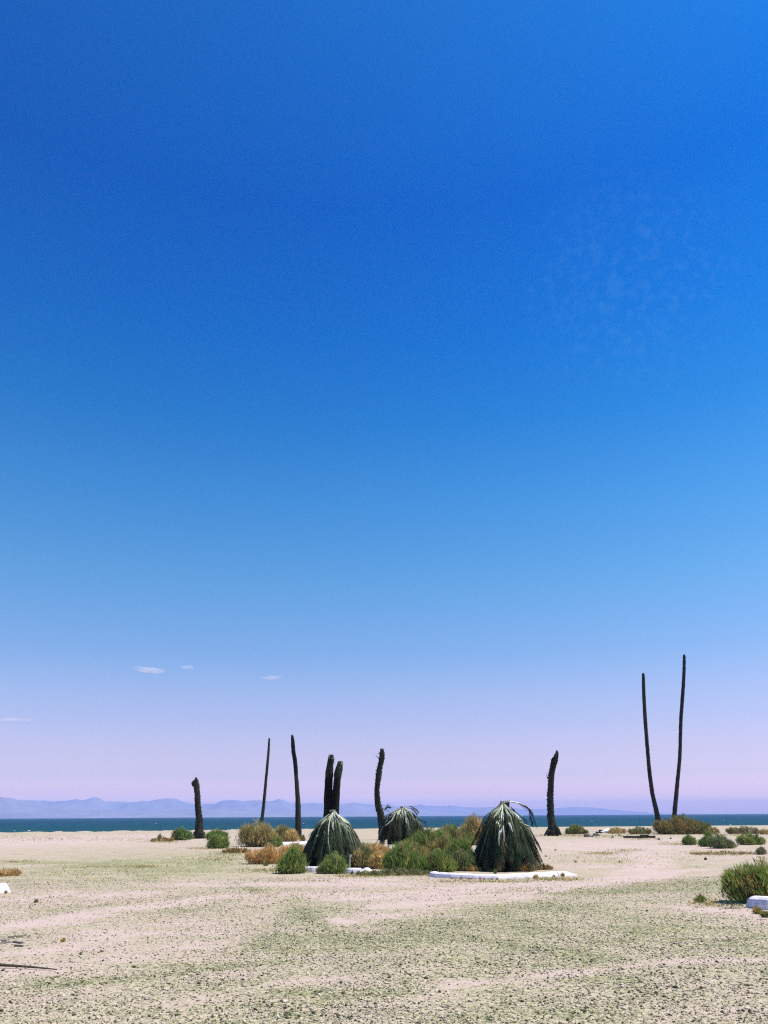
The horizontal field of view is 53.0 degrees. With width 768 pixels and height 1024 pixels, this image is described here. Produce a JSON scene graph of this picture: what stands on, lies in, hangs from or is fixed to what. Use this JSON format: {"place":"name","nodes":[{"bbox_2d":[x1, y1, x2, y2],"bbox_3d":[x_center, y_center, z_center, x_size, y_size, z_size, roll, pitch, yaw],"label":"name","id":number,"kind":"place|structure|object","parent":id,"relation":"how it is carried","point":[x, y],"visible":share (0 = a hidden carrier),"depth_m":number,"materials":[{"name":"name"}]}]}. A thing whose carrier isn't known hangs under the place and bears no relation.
{"place":"outdoors","nodes":[
{"label":"outdoors","id":0,"kind":"place"},
{"bbox_2d":[0,797,388,818],"bbox_3d":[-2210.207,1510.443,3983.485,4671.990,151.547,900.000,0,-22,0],"label":"mountain range","id":1,"kind":"structure","parent":0,"point":[11,808],"depth_m":3748.09,"materials":[{"name":"purple stone"}]},
{"bbox_2d":[22,797,470,815],"bbox_3d":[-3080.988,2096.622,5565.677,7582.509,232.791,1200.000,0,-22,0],"label":"mountain range","id":2,"kind":"structure","parent":0,"point":[169,804],"depth_m":5390.10,"materials":[{"name":"purple stone"}]},
{"bbox_2d":[0,825,767,1023],"bbox_3d":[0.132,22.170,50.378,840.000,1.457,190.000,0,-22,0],"label":"ground","id":3,"kind":"structure","parent":0,"point":[54,850],"depth_m":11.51,"materials":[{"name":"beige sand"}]},
{"bbox_2d":[0,883,10,892],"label":"white kerb","id":4,"kind":"structure","parent":3,"relation":"on","point":[4,887],"depth_m":17.68,"materials":[{"name":"paint"}]},
{"bbox_2d":[0,867,21,876],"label":"dry brush","id":5,"kind":"object","parent":3,"relation":"on","point":[8,872],"visible":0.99,"depth_m":22.78,"materials":[{"name":"brown plant"}]},
{"bbox_2d":[0,963,56,969],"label":"stick","id":6,"kind":"object","parent":3,"relation":"on","point":[12,965],"visible":1,"depth_m":8.76,"materials":[{"name":"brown wood"}]},
{"bbox_2d":[150,836,173,841],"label":"desert shrub","id":7,"kind":"object","parent":3,"relation":"on","point":[164,839],"visible":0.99,"depth_m":53.73,"materials":[{"name":"brown plant"}]},
{"bbox_2d":[171,826,189,839],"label":"desert shrub","id":8,"kind":"object","parent":3,"relation":"on","point":[180,834],"visible":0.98,"depth_m":56.59,"materials":[{"name":"green plant"}]},
{"bbox_2d":[188,830,194,839],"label":"desert shrub","id":9,"kind":"object","parent":3,"relation":"on","point":[191,836],"visible":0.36,"depth_m":58.89,"materials":[{"name":"green plant"}]},
{"bbox_2d":[191,777,205,838],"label":"dead palm trunk","id":10,"kind":"object","parent":3,"relation":"on","point":[198,832],"visible":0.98,"depth_m":61.83,"materials":[{"name":"black plant"}]},
{"bbox_2d":[204,827,230,839],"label":"desert shrub","id":11,"kind":"object","parent":3,"relation":"on","point":[208,835],"visible":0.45,"depth_m":56.10,"materials":[{"name":"green plant"}]},
{"bbox_2d":[205,833,229,848],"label":"desert shrub","id":12,"kind":"object","parent":3,"relation":"on","point":[214,841],"visible":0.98,"depth_m":41.67,"materials":[{"name":"green plant"}]},
{"bbox_2d":[222,847,249,852],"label":"desert shrub","id":13,"kind":"object","parent":3,"relation":"on","point":[233,850],"visible":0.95,"depth_m":36.16,"materials":[{"name":"brown plant"}]},
{"bbox_2d":[230,818,284,846],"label":"desert shrub","id":14,"kind":"object","parent":3,"relation":"on","point":[254,835],"visible":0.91,"depth_m":43.79,"materials":[{"name":"brown plant"}]},
{"bbox_2d":[260,738,269,824],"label":"dead palm trunk","id":15,"kind":"object","parent":3,"relation":"on","point":[265,788],"visible":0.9,"depth_m":87.04,"materials":[{"name":"brown wood"}]},
{"bbox_2d":[242,843,287,863],"bbox_3d":[-4.323,12.539,28.280,1.865,0.776,1.313,0,-22,0],"label":"dry brush","id":16,"kind":"object","parent":3,"relation":"on","point":[269,853],"visible":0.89,"depth_m":28.00,"materials":[{"name":"brown plant"}]},
{"bbox_2d":[268,835,282,846],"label":"desert shrub","id":17,"kind":"object","parent":3,"relation":"on","point":[276,842],"visible":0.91,"depth_m":43.49,"materials":[{"name":"green plant"}]},
{"bbox_2d":[275,824,299,840],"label":"desert shrub","id":18,"kind":"object","parent":3,"relation":"on","point":[281,829],"visible":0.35,"depth_m":52.14,"materials":[{"name":"green plant"}]},
{"bbox_2d":[271,842,310,873],"bbox_3d":[-2.762,10.462,23.263,1.156,0.903,1.098,-14,-26,32],"label":"desert shrub","id":19,"kind":"object","parent":3,"relation":"on","point":[293,860],"visible":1,"depth_m":23.01,"materials":[{"name":"green plant"}]},
{"bbox_2d":[282,828,299,841],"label":"desert shrub","id":20,"kind":"object","parent":3,"relation":"on","point":[292,835],"visible":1,"depth_m":51.38,"materials":[{"name":"brown plant"}]},
{"bbox_2d":[278,842,304,851],"bbox_3d":[-3.702,13.805,31.424,1.488,0.695,0.848,-6,-22,13],"label":"dry brush","id":21,"kind":"object","parent":3,"relation":"on","point":[287,848],"visible":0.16,"depth_m":31.36,"materials":[{"name":"brown plant"}]},
{"bbox_2d":[283,842,306,844],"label":"white kerb","id":22,"kind":"structure","parent":3,"relation":"on","point":[286,843],"depth_m":46.74,"materials":[{"name":"paint"}]},
{"bbox_2d":[291,735,301,838],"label":"dead palm trunk","id":23,"kind":"object","parent":3,"relation":"on","point":[298,827],"visible":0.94,"depth_m":58.98,"materials":[{"name":"brown wood"}]},
{"bbox_2d":[305,866,317,872],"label":"white kerb","id":24,"kind":"structure","parent":3,"relation":"on","point":[312,869],"depth_m":23.51,"materials":[{"name":"paint"}]},
{"bbox_2d":[323,754,334,817],"bbox_3d":[-2.335,12.418,32.510,0.451,4.168,0.407,0,-22,0],"label":"dead palm trunk","id":25,"kind":"object","parent":3,"relation":"on","point":[328,790],"visible":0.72,"depth_m":32.68,"materials":[{"name":"brown wood"}]},
{"bbox_2d":[302,809,361,867],"bbox_3d":[-1.738,11.185,26.338,2.416,1.883,2.508,0,-22,0],"label":"skirt palm","id":26,"kind":"object","parent":3,"relation":"on","point":[333,830],"visible":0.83,"depth_m":25.75,"materials":[{"name":"green plant"}]},
{"bbox_2d":[316,851,349,873],"bbox_3d":[-1.528,10.511,23.101,0.981,0.688,1.041,19,-28,-40],"label":"desert shrub","id":27,"kind":"object","parent":3,"relation":"on","point":[334,862],"visible":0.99,"depth_m":22.90,"materials":[{"name":"green plant"}]},
{"bbox_2d":[331,761,342,814],"bbox_3d":[-1.982,12.486,32.323,0.506,3.889,0.374,0,-22,0],"label":"dead palm trunk","id":28,"kind":"object","parent":3,"relation":"on","point":[336,786],"visible":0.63,"depth_m":32.52,"materials":[{"name":"brown wood"}]},
{"bbox_2d":[342,868,360,873],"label":"white kerb","id":29,"kind":"structure","parent":3,"relation":"on","point":[349,870],"depth_m":22.87,"materials":[{"name":"paint"}]},
{"bbox_2d":[350,842,375,867],"bbox_3d":[-0.692,11.359,25.501,1.294,0.875,1.057,0,-22,0],"label":"desert shrub","id":30,"kind":"object","parent":3,"relation":"on","point":[361,854],"visible":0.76,"depth_m":25.36,"materials":[{"name":"brown plant"}]},
{"bbox_2d":[365,849,383,868],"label":"desert shrub","id":31,"kind":"object","parent":3,"relation":"on","point":[374,861],"visible":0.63,"depth_m":24.98,"materials":[{"name":"brown plant"}]},
{"bbox_2d":[366,842,389,853],"bbox_3d":[-0.374,14.273,32.547,1.455,0.613,0.867,0,-22,0],"label":"dry brush","id":32,"kind":"object","parent":3,"relation":"on","point":[375,846],"visible":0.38,"depth_m":32.48,"materials":[{"name":"brown plant"}]},
{"bbox_2d":[374,748,387,839],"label":"dead palm trunk","id":33,"kind":"object","parent":3,"relation":"on","point":[378,805],"visible":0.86,"depth_m":56.11,"materials":[{"name":"brown wood"}]},
{"bbox_2d":[357,867,430,875],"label":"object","id":34,"kind":"object","parent":3,"relation":"on","point":[384,871],"visible":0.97,"depth_m":22.16,"materials":[{"name":"green plant"}]},
{"bbox_2d":[379,840,423,871],"bbox_3d":[0.617,10.608,23.742,1.716,0.983,1.342,0,-22,0],"label":"desert shrub","id":35,"kind":"object","parent":3,"relation":"on","point":[402,854],"visible":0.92,"depth_m":23.47,"materials":[{"name":"green plant"}]},
{"bbox_2d":[377,803,427,846],"bbox_3d":[0.888,14.812,36.051,2.465,2.248,2.267,-15,-26,32],"label":"skirt palm","id":36,"kind":"object","parent":3,"relation":"on","point":[401,823],"visible":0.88,"depth_m":35.59,"materials":[{"name":"green plant"}]},
{"bbox_2d":[410,842,430,856],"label":"desert shrub","id":37,"kind":"object","parent":3,"relation":"on","point":[425,852],"visible":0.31,"depth_m":28.62,"materials":[{"name":"green plant"}]},
{"bbox_2d":[398,826,451,851],"bbox_3d":[1.930,14.654,34.389,2.614,1.259,2.017,0,-22,0],"label":"desert shrub","id":38,"kind":"object","parent":3,"relation":"on","point":[425,838],"visible":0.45,"depth_m":34.03,"materials":[{"name":"green plant"}]},
{"bbox_2d":[418,847,459,872],"bbox_3d":[1.644,10.659,23.600,1.322,0.762,1.119,6,-22,-16],"label":"desert shrub","id":39,"kind":"object","parent":3,"relation":"on","point":[438,859],"visible":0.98,"depth_m":23.38,"materials":[{"name":"green plant"}]},
{"bbox_2d":[426,832,457,854],"bbox_3d":[2.599,14.221,32.948,1.812,0.989,1.410,0,-22,0],"label":"desert shrub","id":40,"kind":"object","parent":3,"relation":"on","point":[440,842],"visible":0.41,"depth_m":32.76,"materials":[{"name":"green plant"}]},
{"bbox_2d":[433,822,475,844],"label":"desert shrub","id":41,"kind":"object","parent":3,"relation":"on","point":[452,830],"visible":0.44,"depth_m":43.68,"materials":[{"name":"green plant"}]},
{"bbox_2d":[444,836,474,856],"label":"desert shrub","id":42,"kind":"object","parent":3,"relation":"on","point":[458,844],"visible":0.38,"depth_m":24.82,"materials":[{"name":"green plant"}]},
{"bbox_2d":[451,848,479,870],"bbox_3d":[2.445,10.862,24.061,1.147,0.705,0.989,0,-22,0],"label":"desert shrub","id":43,"kind":"object","parent":3,"relation":"on","point":[462,858],"visible":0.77,"depth_m":23.85,"materials":[{"name":"green plant"}]},
{"bbox_2d":[459,865,481,871],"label":"desert shrub","id":44,"kind":"object","parent":3,"relation":"on","point":[473,868],"visible":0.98,"depth_m":23.66,"materials":[{"name":"brown plant"}]},
{"bbox_2d":[460,812,483,844],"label":"desert shrub","id":45,"kind":"object","parent":3,"relation":"on","point":[472,824],"visible":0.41,"depth_m":44.55,"materials":[{"name":"brown plant"}]},
{"bbox_2d":[429,871,575,878],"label":"white kerb","id":46,"kind":"structure","parent":3,"relation":"on","point":[436,874],"depth_m":20.84,"materials":[{"name":"paint"}]},
{"bbox_2d":[470,800,543,871],"bbox_3d":[3.881,10.361,24.639,2.320,2.125,2.338,0,-22,0],"label":"skirt palm","id":47,"kind":"object","parent":3,"relation":"on","point":[506,842],"visible":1,"depth_m":23.99,"materials":[{"name":"green plant"}]},
{"bbox_2d":[516,861,534,871],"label":"desert shrub","id":48,"kind":"object","parent":3,"relation":"on","point":[525,867],"visible":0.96,"depth_m":23.53,"materials":[{"name":"brown plant"}]},
{"bbox_2d":[536,863,552,869],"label":"desert shrub","id":49,"kind":"object","parent":3,"relation":"on","point":[545,867],"visible":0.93,"depth_m":24.05,"materials":[{"name":"brown plant"}]},
{"bbox_2d":[544,750,561,835],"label":"dead palm trunk","id":50,"kind":"object","parent":3,"relation":"on","point":[553,829],"visible":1,"depth_m":63.85,"materials":[{"name":"brown wood"}]},
{"bbox_2d":[564,824,584,833],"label":"desert shrub","id":51,"kind":"object","parent":3,"relation":"on","point":[575,829],"visible":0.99,"depth_m":67.11,"materials":[{"name":"green plant"}]},
{"bbox_2d":[596,828,609,832],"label":"concrete slab","id":52,"kind":"structure","parent":3,"relation":"on","point":[603,831],"depth_m":71.66,"materials":[{"name":"concrete"}]},
{"bbox_2d":[607,827,626,833],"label":"desert shrub","id":53,"kind":"object","parent":3,"relation":"on","point":[617,830],"visible":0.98,"depth_m":68.63,"materials":[{"name":"beige plant"}]},
{"bbox_2d":[623,835,655,838],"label":"fallen plank","id":54,"kind":"object","parent":3,"relation":"on","point":[643,836],"visible":0.81,"depth_m":54.60,"materials":[{"name":"brown wood"}]},
{"bbox_2d":[627,826,651,833],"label":"desert shrub","id":55,"kind":"object","parent":3,"relation":"on","point":[642,830],"visible":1,"depth_m":65.94,"materials":[{"name":"green plant"}]},
{"bbox_2d":[642,673,660,821],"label":"dead palm trunk","id":56,"kind":"object","parent":3,"relation":"on","point":[654,804],"visible":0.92,"depth_m":79.49,"materials":[{"name":"brown wood"}]},
{"bbox_2d":[672,654,685,816],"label":"dead palm trunk","id":57,"kind":"object","parent":3,"relation":"on","point":[675,801],"visible":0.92,"depth_m":84.49,"materials":[{"name":"brown wood"}]},
{"bbox_2d":[651,814,710,833],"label":"desert shrub","id":58,"kind":"object","parent":3,"relation":"on","point":[677,824],"visible":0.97,"depth_m":65.15,"materials":[{"name":"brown plant"}]},
{"bbox_2d":[681,833,697,844],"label":"desert shrub","id":59,"kind":"object","parent":3,"relation":"on","point":[687,839],"visible":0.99,"depth_m":42.86,"materials":[{"name":"green plant"}]},
{"bbox_2d":[692,892,707,901],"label":"weed tuft","id":60,"kind":"object","parent":3,"relation":"on","point":[700,898],"visible":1,"depth_m":14.94,"materials":[{"name":"green plant"}]},
{"bbox_2d":[697,837,705,846],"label":"desert shrub","id":61,"kind":"object","parent":3,"relation":"on","point":[701,843],"visible":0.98,"depth_m":40.55,"materials":[{"name":"green plant"}]},
{"bbox_2d":[701,830,713,846],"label":"desert shrub","id":62,"kind":"object","parent":3,"relation":"on","point":[707,834],"visible":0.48,"depth_m":40.59,"materials":[{"name":"green plant"}]},
{"bbox_2d":[701,826,719,833],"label":"desert shrub","id":63,"kind":"object","parent":3,"relation":"on","point":[712,830],"visible":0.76,"depth_m":64.50,"materials":[{"name":"beige plant"}]},
{"bbox_2d":[687,850,755,854],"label":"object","id":64,"kind":"object","parent":3,"relation":"on","point":[716,852],"visible":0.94,"depth_m":32.47,"materials":[{"name":"brown plant"}]},
{"bbox_2d":[706,833,738,848],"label":"desert shrub","id":65,"kind":"object","parent":3,"relation":"on","point":[722,841],"visible":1,"depth_m":38.09,"materials":[{"name":"green plant"}]},
{"bbox_2d":[720,901,743,907],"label":"weed tuft","id":66,"kind":"object","parent":3,"relation":"on","point":[732,904],"visible":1,"depth_m":14.04,"materials":[{"name":"green plant"}]},
{"bbox_2d":[711,856,767,902],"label":"desert shrub","id":67,"kind":"object","parent":3,"relation":"on","point":[740,883],"visible":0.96,"depth_m":14.85,"materials":[{"name":"green plant"}]},
{"bbox_2d":[724,826,758,833],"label":"desert shrub","id":68,"kind":"object","parent":3,"relation":"on","point":[732,830],"visible":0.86,"depth_m":65.05,"materials":[{"name":"green plant"}]},
{"bbox_2d":[734,832,766,844],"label":"desert shrub","id":69,"kind":"object","parent":3,"relation":"on","point":[748,839],"visible":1,"depth_m":42.42,"materials":[{"name":"green plant"}]},
{"bbox_2d":[746,896,767,909],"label":"white kerb","id":70,"kind":"structure","parent":3,"relation":"on","point":[761,902],"depth_m":13.91,"materials":[{"name":"paint"}]},
{"bbox_2d":[752,906,762,913],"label":"weed tuft","id":71,"kind":"object","parent":3,"relation":"on","point":[756,910],"visible":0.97,"depth_m":13.22,"materials":[{"name":"brown plant"}]},
{"bbox_2d":[754,846,766,854],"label":"desert shrub","id":72,"kind":"object","parent":3,"relation":"on","point":[760,851],"visible":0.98,"depth_m":32.19,"materials":[{"name":"green plant"}]},
{"bbox_2d":[756,828,767,833],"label":"desert shrub","id":73,"kind":"object","parent":3,"relation":"on","point":[763,831],"visible":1,"depth_m":63.52,"materials":[{"name":"beige plant"}]},
{"bbox_2d":[760,910,767,916],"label":"weed tuft","id":74,"kind":"object","parent":3,"relation":"on","point":[764,914],"visible":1,"depth_m":12.77,"materials":[{"name":"green plant"}]},
{"bbox_2d":[0,814,767,832],"bbox_3d":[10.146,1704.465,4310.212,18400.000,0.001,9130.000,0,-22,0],"label":"water","id":75,"kind":"structure","parent":0,"point":[94,824],"depth_m":353.82,"materials":[{"name":"blue liquid"}]},
{"bbox_2d":[0,0,767,813],"label":"sky","id":76,"kind":"structure","parent":0,"point":[375,375],"materials":[{"name":"blue"}]},
{"bbox_2d":[398,804,665,815],"bbox_3d":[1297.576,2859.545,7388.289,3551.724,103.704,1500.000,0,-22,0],"label":"mountain range","id":77,"kind":"structure","parent":0,"point":[558,811],"depth_m":7080.52,"materials":[{"name":"purple stone"}]}
]}

